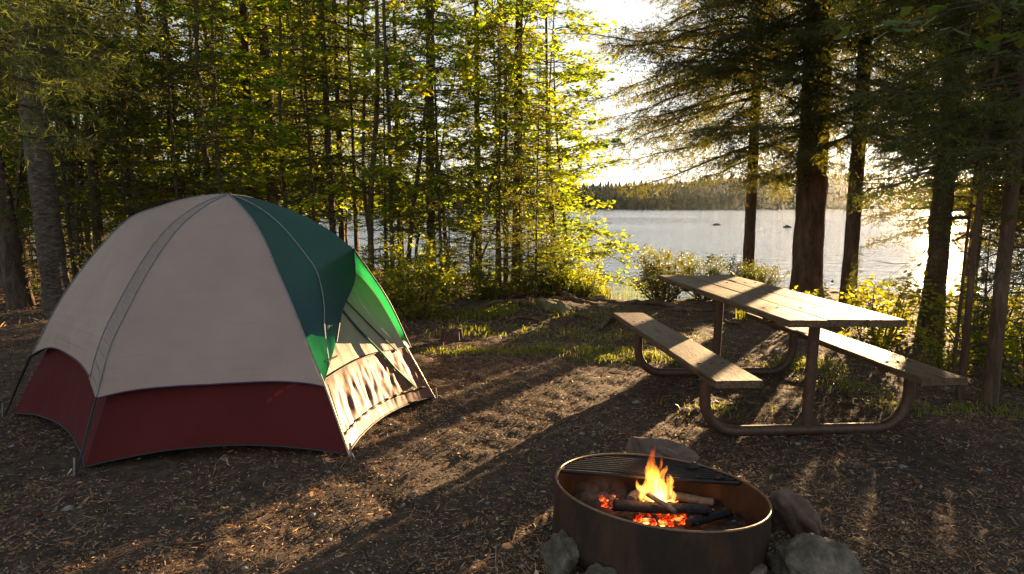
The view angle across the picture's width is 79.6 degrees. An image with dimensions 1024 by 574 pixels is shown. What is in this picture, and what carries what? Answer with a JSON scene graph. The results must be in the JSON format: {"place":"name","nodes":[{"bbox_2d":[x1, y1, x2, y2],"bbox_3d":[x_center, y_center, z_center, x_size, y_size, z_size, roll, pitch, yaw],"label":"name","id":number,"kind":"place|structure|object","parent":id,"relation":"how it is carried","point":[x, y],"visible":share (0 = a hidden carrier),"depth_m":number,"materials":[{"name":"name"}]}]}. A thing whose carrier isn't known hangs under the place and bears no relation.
{"place":"outdoors","nodes":[
{"label":"outdoors","id":0,"kind":"place"},
{"bbox_2d":[1,0,1012,186],"label":"sky","id":1,"kind":"structure","parent":0,"point":[616,10],"materials":[{"name":"white"}]},
{"bbox_2d":[0,178,1023,573],"bbox_3d":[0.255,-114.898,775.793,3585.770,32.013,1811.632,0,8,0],"label":"ground","id":2,"kind":"structure","parent":0,"point":[52,464],"depth_m":3.46,"materials":[{"name":"brown soil"}]},
{"bbox_2d":[0,2,91,309],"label":"spruce tree","id":3,"kind":"object","parent":2,"relation":"on","point":[16,285],"visible":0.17,"depth_m":8.53,"materials":[{"name":"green plant"}]},
{"bbox_2d":[11,138,81,294],"bbox_3d":[-7.326,-1.286,9.483,0.856,3.228,0.985,4,9,28],"label":"spruce sapling","id":4,"kind":"object","parent":2,"relation":"on","point":[37,274],"visible":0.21,"depth_m":9.46,"materials":[{"name":"green plant"}]},
{"bbox_2d":[0,22,103,288],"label":"spruce tree","id":5,"kind":"object","parent":2,"relation":"on","point":[24,176],"visible":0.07,"depth_m":10.45,"materials":[{"name":"green plant"}]},
{"bbox_2d":[0,0,116,214],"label":"birch sapling","id":6,"kind":"object","parent":2,"relation":"on","point":[18,181],"visible":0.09,"depth_m":9.77,"materials":[{"name":"green plant"}]},
{"bbox_2d":[0,1,123,295],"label":"spruce sapling","id":7,"kind":"object","parent":2,"relation":"on","point":[61,169],"visible":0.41,"depth_m":8.58,"materials":[{"name":"green plant"}]},
{"bbox_2d":[0,1,152,265],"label":"spruce tree","id":8,"kind":"object","parent":2,"relation":"on","point":[71,163],"visible":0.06,"depth_m":10.69,"materials":[{"name":"green plant"}]},
{"bbox_2d":[0,0,170,313],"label":"spruce tree","id":9,"kind":"object","parent":2,"relation":"on","point":[53,267],"visible":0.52,"depth_m":7.96,"materials":[{"name":"green plant"}]},
{"bbox_2d":[0,0,172,172],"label":"pine tree","id":10,"kind":"object","parent":2,"relation":"on","point":[25,53],"visible":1,"depth_m":4.53,"materials":[{"name":"green plant"}]},
{"bbox_2d":[1,0,181,271],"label":"spruce tree","id":11,"kind":"object","parent":2,"relation":"on","point":[97,235],"visible":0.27,"depth_m":9.52,"materials":[{"name":"green plant"}]},
{"bbox_2d":[0,5,185,258],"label":"birch sapling","id":12,"kind":"object","parent":2,"relation":"on","point":[88,234],"visible":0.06,"depth_m":11.36,"materials":[{"name":"green plant"}]},
{"bbox_2d":[42,1,184,273],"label":"birch sapling","id":13,"kind":"object","parent":2,"relation":"on","point":[100,166],"visible":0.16,"depth_m":10.40,"materials":[{"name":"green plant"}]},
{"bbox_2d":[71,0,167,260],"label":"spruce sapling","id":14,"kind":"object","parent":2,"relation":"on","point":[118,130],"visible":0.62,"depth_m":9.04,"materials":[{"name":"green plant"}]},
{"bbox_2d":[40,0,213,217],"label":"spruce tree","id":15,"kind":"object","parent":2,"relation":"on","point":[109,170],"visible":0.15,"depth_m":10.47,"materials":[{"name":"green plant"}]},
{"bbox_2d":[56,1,244,213],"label":"birch sapling","id":16,"kind":"object","parent":2,"relation":"on","point":[142,171],"visible":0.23,"depth_m":9.86,"materials":[{"name":"green plant"}]},
{"bbox_2d":[90,0,232,194],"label":"spruce tree","id":17,"kind":"object","parent":2,"relation":"on","point":[180,57],"visible":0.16,"depth_m":11.37,"materials":[{"name":"green plant"}]},
{"bbox_2d":[73,0,264,221],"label":"birch sapling","id":18,"kind":"object","parent":2,"relation":"on","point":[188,119],"visible":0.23,"depth_m":10.60,"materials":[{"name":"green plant"}]},
{"bbox_2d":[102,0,243,217],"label":"spruce sapling","id":19,"kind":"object","parent":2,"relation":"on","point":[168,80],"visible":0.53,"depth_m":9.04,"materials":[{"name":"green plant"}]},
{"bbox_2d":[76,0,347,199],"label":"spruce tree","id":20,"kind":"object","parent":2,"relation":"on","point":[208,52],"visible":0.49,"depth_m":9.46,"materials":[{"name":"green plant"}]},
{"bbox_2d":[168,0,265,198],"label":"spruce sapling","id":21,"kind":"object","parent":2,"relation":"on","point":[193,146],"visible":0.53,"depth_m":8.66,"materials":[{"name":"green plant"}]},
{"bbox_2d":[0,193,441,476],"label":"dome tent","id":22,"kind":"object","parent":2,"relation":"on","point":[214,320],"visible":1,"depth_m":3.79,"materials":[{"name":"beige fabric"}]},
{"bbox_2d":[326,273,404,375],"bbox_3d":[-1.198,0.128,4.071,0.812,0.759,0.866,0,8,0],"label":"tent window","id":23,"kind":"structure","parent":22,"relation":"in","point":[351,344],"depth_m":4.33,"materials":[{"name":"beige fabric"}]},
{"bbox_2d":[135,0,307,211],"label":"birch sapling","id":24,"kind":"object","parent":2,"relation":"on","point":[205,44],"visible":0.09,"depth_m":11.64,"materials":[{"name":"green plant"}]},
{"bbox_2d":[170,0,314,198],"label":"spruce tree","id":25,"kind":"object","parent":2,"relation":"on","point":[243,10],"visible":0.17,"depth_m":10.12,"materials":[{"name":"green plant"}]},
{"bbox_2d":[155,0,344,208],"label":"birch sapling","id":26,"kind":"object","parent":2,"relation":"on","point":[280,5],"visible":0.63,"depth_m":8.53,"materials":[{"name":"green plant"}]},
{"bbox_2d":[153,0,355,205],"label":"spruce tree","id":27,"kind":"object","parent":2,"relation":"on","point":[271,105],"visible":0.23,"depth_m":9.99,"materials":[{"name":"green plant"}]},
{"bbox_2d":[178,1,347,215],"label":"birch sapling","id":28,"kind":"object","parent":2,"relation":"on","point":[238,47],"visible":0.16,"depth_m":11.07,"materials":[{"name":"green plant"}]},
{"bbox_2d":[192,0,382,213],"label":"birch sapling","id":29,"kind":"object","parent":2,"relation":"on","point":[218,94],"visible":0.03,"depth_m":11.80,"materials":[{"name":"green plant"}]},
{"bbox_2d":[0,257,575,329],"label":"dry debris","id":30,"kind":"object","parent":2,"relation":"on","point":[432,318],"visible":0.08,"depth_m":7.78,"materials":[{"name":"brown plant"}]},
{"bbox_2d":[219,0,367,223],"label":"birch sapling","id":31,"kind":"object","parent":2,"relation":"on","point":[262,95],"visible":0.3,"depth_m":9.51,"materials":[{"name":"green plant"}]},
{"bbox_2d":[250,0,362,250],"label":"spruce sapling","id":32,"kind":"object","parent":2,"relation":"on","point":[308,138],"visible":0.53,"depth_m":8.72,"materials":[{"name":"green plant"}]},
{"bbox_2d":[219,0,418,238],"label":"spruce tree","id":33,"kind":"object","parent":2,"relation":"on","point":[326,94],"visible":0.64,"depth_m":9.12,"materials":[{"name":"green plant"}]},
{"bbox_2d":[253,0,411,241],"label":"spruce tree","id":34,"kind":"object","parent":2,"relation":"on","point":[338,142],"visible":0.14,"depth_m":11.63,"materials":[{"name":"green plant"}]},
{"bbox_2d":[277,0,400,223],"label":"birch sapling","id":35,"kind":"object","parent":2,"relation":"on","point":[349,147],"visible":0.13,"depth_m":11.76,"materials":[{"name":"green plant"}]},
{"bbox_2d":[331,0,378,252],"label":"dead spruce","id":36,"kind":"object","parent":2,"relation":"on","point":[353,150],"visible":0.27,"depth_m":10.97,"materials":[{"name":"brown wood"}]},
{"bbox_2d":[234,0,481,275],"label":"birch sapling","id":37,"kind":"object","parent":2,"relation":"on","point":[405,74],"visible":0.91,"depth_m":8.72,"materials":[{"name":"green plant"}]},
{"bbox_2d":[348,24,421,278],"bbox_3d":[-2.074,-2.062,10.134,1.409,4.617,1.224,5,9,33],"label":"spruce sapling","id":38,"kind":"object","parent":2,"relation":"on","point":[385,230],"visible":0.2,"depth_m":10.18,"materials":[{"name":"green plant"}]},
{"bbox_2d":[334,0,441,296],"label":"dead spruce","id":39,"kind":"object","parent":2,"relation":"on","point":[388,121],"visible":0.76,"depth_m":8.74,"materials":[{"name":"brown wood"}]},
{"bbox_2d":[357,245,419,306],"bbox_3d":[-1.736,-0.054,8.646,1.043,1.068,0.842,-4,9,-28],"label":"leafy bush","id":40,"kind":"object","parent":2,"relation":"on","point":[363,258],"visible":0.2,"depth_m":8.61,"materials":[{"name":"green plant"}]},
{"bbox_2d":[343,0,443,274],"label":"spruce tree","id":41,"kind":"object","parent":2,"relation":"on","point":[369,152],"visible":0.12,"depth_m":11.28,"materials":[{"name":"green plant"}]},
{"bbox_2d":[334,0,501,285],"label":"birch sapling","id":42,"kind":"object","parent":2,"relation":"on","point":[455,25],"visible":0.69,"depth_m":9.18,"materials":[{"name":"green plant"}]},
{"bbox_2d":[371,232,469,321],"bbox_3d":[-1.178,-0.021,7.694,1.304,1.335,1.052,0,8,0],"label":"leafy bush","id":43,"kind":"object","parent":2,"relation":"on","point":[424,309],"visible":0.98,"depth_m":7.70,"materials":[{"name":"green plant"}]},
{"bbox_2d":[344,0,498,255],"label":"birch sapling","id":44,"kind":"object","parent":2,"relation":"on","point":[407,84],"visible":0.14,"depth_m":10.69,"materials":[{"name":"green plant"}]},
{"bbox_2d":[349,0,503,270],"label":"spruce tree","id":45,"kind":"object","parent":2,"relation":"on","point":[430,99],"visible":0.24,"depth_m":10.72,"materials":[{"name":"green plant"}]},
{"bbox_2d":[382,0,484,297],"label":"spruce sapling","id":46,"kind":"object","parent":2,"relation":"on","point":[437,161],"visible":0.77,"depth_m":8.96,"materials":[{"name":"green plant"}]},
{"bbox_2d":[349,25,524,268],"bbox_3d":[-1.293,-2.181,10.730,3.045,4.751,2.401,-1,8,-6],"label":"birch sapling","id":47,"kind":"object","parent":2,"relation":"on","point":[455,171],"visible":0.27,"depth_m":10.59,"materials":[{"name":"green plant"}]},
{"bbox_2d":[411,243,483,303],"bbox_3d":[-0.964,-0.136,9.253,1.043,1.068,0.842,-7,10,-41],"label":"leafy bush","id":48,"kind":"object","parent":2,"relation":"on","point":[461,284],"visible":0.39,"depth_m":9.24,"materials":[{"name":"green plant"}]},
{"bbox_2d":[425,115,476,284],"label":"spruce sapling","id":49,"kind":"object","parent":2,"relation":"on","point":[449,169],"visible":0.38,"depth_m":10.44,"materials":[{"name":"green plant"}]},
{"bbox_2d":[446,81,498,279],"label":"spruce sapling","id":50,"kind":"object","parent":2,"relation":"on","point":[478,163],"visible":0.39,"depth_m":10.81,"materials":[{"name":"green plant"}]},
{"bbox_2d":[410,0,545,276],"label":"spruce tree","id":51,"kind":"object","parent":2,"relation":"on","point":[476,112],"visible":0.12,"depth_m":11.89,"materials":[{"name":"green plant"}]},
{"bbox_2d":[467,264,502,300],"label":"leafy bush","id":52,"kind":"object","parent":2,"relation":"on","point":[488,285],"visible":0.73,"depth_m":9.23,"materials":[{"name":"green plant"}]},
{"bbox_2d":[455,22,539,298],"bbox_3d":[-0.217,-1.753,9.105,1.310,4.295,1.139,-1,8,-8],"label":"spruce sapling","id":53,"kind":"object","parent":2,"relation":"on","point":[500,270],"visible":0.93,"depth_m":9.06,"materials":[{"name":"green plant"}]},
{"bbox_2d":[406,0,602,282],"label":"birch sapling","id":54,"kind":"object","parent":2,"relation":"on","point":[530,118],"visible":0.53,"depth_m":10.37,"materials":[{"name":"green plant"}]},
{"bbox_2d":[411,0,602,289],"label":"birch sapling","id":55,"kind":"object","parent":2,"relation":"on","point":[522,14],"visible":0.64,"depth_m":9.97,"materials":[{"name":"green plant"}]},
{"bbox_2d":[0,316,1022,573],"bbox_3d":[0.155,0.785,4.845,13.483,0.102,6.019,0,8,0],"label":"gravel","id":56,"kind":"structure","parent":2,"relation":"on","point":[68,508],"depth_m":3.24,"materials":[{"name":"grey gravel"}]},
{"bbox_2d":[439,0,583,279],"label":"spruce tree","id":57,"kind":"object","parent":2,"relation":"on","point":[497,228],"visible":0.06,"depth_m":12.56,"materials":[{"name":"green plant"}]},
{"bbox_2d":[0,291,1023,573],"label":"wood chips","id":58,"kind":"object","parent":2,"relation":"on","point":[34,433],"visible":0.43,"depth_m":3.15,"materials":[{"name":"brown wood"}]},
{"bbox_2d":[0,328,1023,573],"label":"pine needles","id":59,"kind":"object","parent":2,"relation":"on","point":[766,474],"visible":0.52,"depth_m":3.20,"materials":[{"name":"brown plant"}]},
{"bbox_2d":[0,298,1023,573],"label":"fallen leaves","id":60,"kind":"object","parent":2,"relation":"on","point":[508,546],"visible":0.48,"depth_m":3.15,"materials":[{"name":"brown plant"}]},
{"bbox_2d":[436,0,595,282],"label":"spruce tree","id":61,"kind":"object","parent":2,"relation":"on","point":[516,38],"visible":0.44,"depth_m":10.75,"materials":[{"name":"green plant"}]},
{"bbox_2d":[492,109,543,290],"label":"spruce sapling","id":62,"kind":"object","parent":2,"relation":"on","point":[512,203],"visible":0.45,"depth_m":9.94,"materials":[{"name":"green plant"}]},
{"bbox_2d":[474,27,599,280],"bbox_3d":[0.614,-1.991,13.002,3.083,6.788,2.391,-3,8,-21],"label":"birch sapling","id":63,"kind":"object","parent":2,"relation":"on","point":[556,212],"visible":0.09,"depth_m":13.13,"materials":[{"name":"green plant"}]},
{"bbox_2d":[500,51,577,298],"bbox_3d":[0.352,-1.493,8.976,1.137,3.726,0.988,-7,11,-44],"label":"spruce sapling","id":64,"kind":"object","parent":2,"relation":"on","point":[536,247],"visible":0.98,"depth_m":8.99,"materials":[{"name":"green plant"}]},
{"bbox_2d":[468,262,630,298],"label":"tall grass","id":65,"kind":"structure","parent":2,"relation":"on","point":[603,292],"depth_m":9.72,"materials":[{"name":"green plant"}]},
{"bbox_2d":[524,236,585,296],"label":"leafy bush","id":66,"kind":"object","parent":2,"relation":"on","point":[564,271],"visible":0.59,"depth_m":9.70,"materials":[{"name":"green plant"}]},
{"bbox_2d":[108,170,1002,208],"bbox_3d":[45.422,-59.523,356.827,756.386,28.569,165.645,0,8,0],"label":"forest","id":67,"kind":"object","parent":2,"relation":"on","point":[714,196],"visible":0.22,"depth_m":285.42,"materials":[{"name":"green plant"}]},
{"bbox_2d":[480,0,639,276],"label":"birch sapling","id":68,"kind":"object","parent":2,"relation":"on","point":[579,95],"visible":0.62,"depth_m":10.90,"materials":[{"name":"green plant"}]},
{"bbox_2d":[539,529,580,573],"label":"boulder","id":69,"kind":"object","parent":2,"relation":"on","point":[559,552],"visible":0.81,"depth_m":2.46,"materials":[{"name":"stone"}]},
{"bbox_2d":[501,4,660,292],"bbox_3d":[1.341,-2.252,12.586,3.086,7.532,3.001,-3,8,-24],"label":"birch sapling","id":70,"kind":"object","parent":2,"relation":"on","point":[623,252],"visible":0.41,"depth_m":12.39,"materials":[{"name":"green plant"}]},
{"bbox_2d":[562,255,610,296],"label":"leafy bush","id":71,"kind":"object","parent":2,"relation":"on","point":[595,276],"visible":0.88,"depth_m":9.52,"materials":[{"name":"green plant"}]},
{"bbox_2d":[552,453,772,573],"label":"fire ring","id":72,"kind":"object","parent":2,"relation":"on","point":[622,545],"visible":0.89,"depth_m":2.44,"materials":[{"name":"metal"}]},
{"bbox_2d":[573,491,719,530],"bbox_3d":[0.640,1.066,2.727,0.900,0.080,0.900,4,2,-1],"label":"ash bed","id":73,"kind":"object","parent":72,"relation":"in","point":[593,500],"visible":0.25,"depth_m":2.88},
{"bbox_2d":[613,499,709,515],"bbox_3d":[0.675,0.997,2.785,0.435,0.079,0.058,0,8,-3],"label":"charred log","id":74,"kind":"object","parent":73,"relation":"on","point":[650,507],"visible":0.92,"depth_m":2.77,"materials":[{"name":"brown wood"}]},
{"bbox_2d":[685,509,732,527],"bbox_3d":[0.899,1.049,2.798,0.292,0.063,0.040,-5,9,-33],"label":"charred log","id":75,"kind":"object","parent":73,"relation":"on","point":[704,519],"visible":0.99,"depth_m":2.77,"materials":[{"name":"brown wood"}]},
{"bbox_2d":[625,437,699,461],"bbox_3d":[0.842,0.929,3.474,0.423,0.130,0.184,3,8,20],"label":"flat rock","id":76,"kind":"object","parent":2,"relation":"on","point":[659,447],"visible":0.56,"depth_m":3.44,"materials":[{"name":"grey stone"}]},
{"bbox_2d":[629,244,716,304],"bbox_3d":[2.322,-0.112,9.107,1.190,1.139,1.460,0,8,0],"label":"lakeside shrub","id":77,"kind":"object","parent":2,"relation":"on","point":[659,289],"visible":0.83,"depth_m":8.99,"materials":[{"name":"green plant"}]},
{"bbox_2d":[671,249,750,299],"bbox_3d":[3.040,-0.116,9.567,1.241,0.968,1.011,5,9,32],"label":"lakeside shrub","id":78,"kind":"object","parent":2,"relation":"on","point":[713,270],"visible":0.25,"depth_m":9.46,"materials":[{"name":"green plant"}]},
{"bbox_2d":[708,258,767,283],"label":"lakeside shrub","id":79,"kind":"object","parent":2,"relation":"on","point":[753,275],"visible":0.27,"depth_m":9.57,"materials":[{"name":"green plant"}]},
{"bbox_2d":[582,0,909,278],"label":"spruce tree","id":80,"kind":"object","parent":2,"relation":"on","point":[724,131],"visible":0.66,"depth_m":9.64,"materials":[{"name":"green plant"}]},
{"bbox_2d":[538,0,1012,108],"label":"pine tree","id":81,"kind":"object","parent":2,"relation":"on","point":[682,47],"visible":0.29,"depth_m":9.28,"materials":[{"name":"green plant"}]},
{"bbox_2d":[613,275,967,436],"bbox_3d":[1.768,0.435,4.576,1.533,0.803,2.200,0,8,-6],"label":"picnic table","id":82,"kind":"object","parent":2,"relation":"on","point":[795,315],"visible":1,"depth_m":3.92,"materials":[{"name":"brown wood"}]},
{"bbox_2d":[767,487,822,536],"bbox_3d":[1.267,1.052,2.762,0.157,0.292,0.338,-3,8,-20],"label":"boulder","id":83,"kind":"object","parent":2,"relation":"on","point":[793,514],"visible":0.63,"depth_m":2.69,"materials":[{"name":"grey stone"}]},
{"bbox_2d":[655,0,969,298],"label":"spruce tree","id":84,"kind":"object","parent":2,"relation":"on","point":[808,243],"visible":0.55,"depth_m":8.97,"materials":[{"name":"green plant"}]},
{"bbox_2d":[766,532,865,573],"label":"boulder","id":85,"kind":"object","parent":2,"relation":"on","point":[806,553],"visible":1,"depth_m":2.38,"materials":[{"name":"stone"}]},
{"bbox_2d":[656,309,1023,426],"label":"grass","id":86,"kind":"structure","parent":2,"relation":"on","point":[797,358],"depth_m":4.79,"materials":[{"name":"green plant"}]},
{"bbox_2d":[712,0,1013,303],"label":"spruce tree","id":87,"kind":"object","parent":2,"relation":"on","point":[852,232],"visible":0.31,"depth_m":8.59,"materials":[{"name":"green plant"}]},
{"bbox_2d":[837,271,933,353],"bbox_3d":[3.836,0.320,6.296,0.863,1.052,0.887,-6,10,-38],"label":"leafy plant","id":88,"kind":"object","parent":2,"relation":"on","point":[884,341],"visible":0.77,"depth_m":6.20,"materials":[{"name":"green plant"}]},
{"bbox_2d":[840,263,936,333],"bbox_3d":[4.297,0.213,7.085,0.842,1.000,0.820,-2,8,-11],"label":"leafy plant","id":89,"kind":"object","parent":2,"relation":"on","point":[891,284],"visible":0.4,"depth_m":6.99,"materials":[{"name":"green plant"}]},
{"bbox_2d":[779,0,1023,319],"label":"spruce tree","id":90,"kind":"object","parent":2,"relation":"on","point":[944,258],"visible":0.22,"depth_m":7.61,"materials":[{"name":"green plant"}]},
{"bbox_2d":[815,0,1023,407],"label":"spruce tree","id":91,"kind":"object","parent":2,"relation":"on","point":[1013,175],"visible":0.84,"depth_m":4.27,"materials":[{"name":"green plant"}]},
{"bbox_2d":[898,153,958,327],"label":"spruce sapling","id":92,"kind":"object","parent":2,"relation":"on","point":[930,267],"visible":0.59,"depth_m":7.16,"materials":[{"name":"green plant"}]},
{"bbox_2d":[835,0,1023,54],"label":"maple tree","id":93,"kind":"object","parent":2,"relation":"on","point":[1018,40],"visible":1,"depth_m":3.02,"materials":[{"name":"green plant"}]},
{"bbox_2d":[845,0,1023,271],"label":"spruce tree","id":94,"kind":"object","parent":2,"relation":"on","point":[955,206],"visible":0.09,"depth_m":7.62,"materials":[{"name":"green plant"}]},
{"bbox_2d":[846,0,1023,401],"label":"spruce sapling","id":95,"kind":"object","parent":2,"relation":"on","point":[960,393],"visible":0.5,"depth_m":4.45,"materials":[{"name":"green plant"}]},
{"bbox_2d":[855,0,1023,373],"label":"spruce sapling","id":96,"kind":"object","parent":2,"relation":"on","point":[967,234],"visible":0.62,"depth_m":4.91,"materials":[{"name":"green plant"}]},
{"bbox_2d":[861,8,1022,298],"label":"spruce tree","id":97,"kind":"object","parent":2,"relation":"on","point":[881,216],"visible":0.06,"depth_m":9.42,"materials":[{"name":"green plant"}]},
{"bbox_2d":[912,319,978,374],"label":"leafy plant","id":98,"kind":"object","parent":2,"relation":"on","point":[945,366],"visible":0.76,"depth_m":5.29,"materials":[{"name":"green plant"}]},
{"bbox_2d":[919,279,991,345],"bbox_3d":[4.679,0.358,6.439,0.690,0.842,0.710,2,8,15],"label":"leafy plant","id":99,"kind":"object","parent":2,"relation":"on","point":[946,325],"visible":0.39,"depth_m":6.42,"materials":[{"name":"green plant"}]},
{"bbox_2d":[929,10,1023,301],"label":"spruce tree","id":100,"kind":"object","parent":2,"relation":"on","point":[991,278],"visible":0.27,"depth_m":6.33,"materials":[{"name":"green plant"}]},
{"bbox_2d":[931,254,1023,337],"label":"leafy plant","id":101,"kind":"object","parent":2,"relation":"on","point":[977,288],"visible":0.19,"depth_m":6.76,"materials":[{"name":"green plant"}]},
{"bbox_2d":[941,160,1014,352],"bbox_3d":[4.614,-0.259,5.944,0.618,2.025,0.537,-3,8,-18],"label":"spruce sapling","id":102,"kind":"object","parent":2,"relation":"on","point":[985,285],"visible":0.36,"depth_m":5.94,"materials":[{"name":"green plant"}]},
{"bbox_2d":[955,288,1023,365],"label":"leafy plant","id":103,"kind":"object","parent":2,"relation":"on","point":[979,335],"visible":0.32,"depth_m":5.62,"materials":[{"name":"green plant"}]},
{"bbox_2d":[982,309,1023,387],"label":"leafy plant","id":104,"kind":"object","parent":2,"relation":"on","point":[1013,346],"visible":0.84,"depth_m":4.89,"materials":[{"name":"green plant"}]},
{"bbox_2d":[30,209,1023,300],"bbox_3d":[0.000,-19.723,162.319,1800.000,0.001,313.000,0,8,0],"label":"lake water","id":105,"kind":"structure","parent":0,"point":[675,231],"depth_m":33.72,"materials":[{"name":"grey liquid"}]},
{"bbox_2d":[406,296,769,366],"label":"grass","id":106,"kind":"structure","parent":0,"point":[487,312],"depth_m":6.53,"materials":[{"name":"green plant"}]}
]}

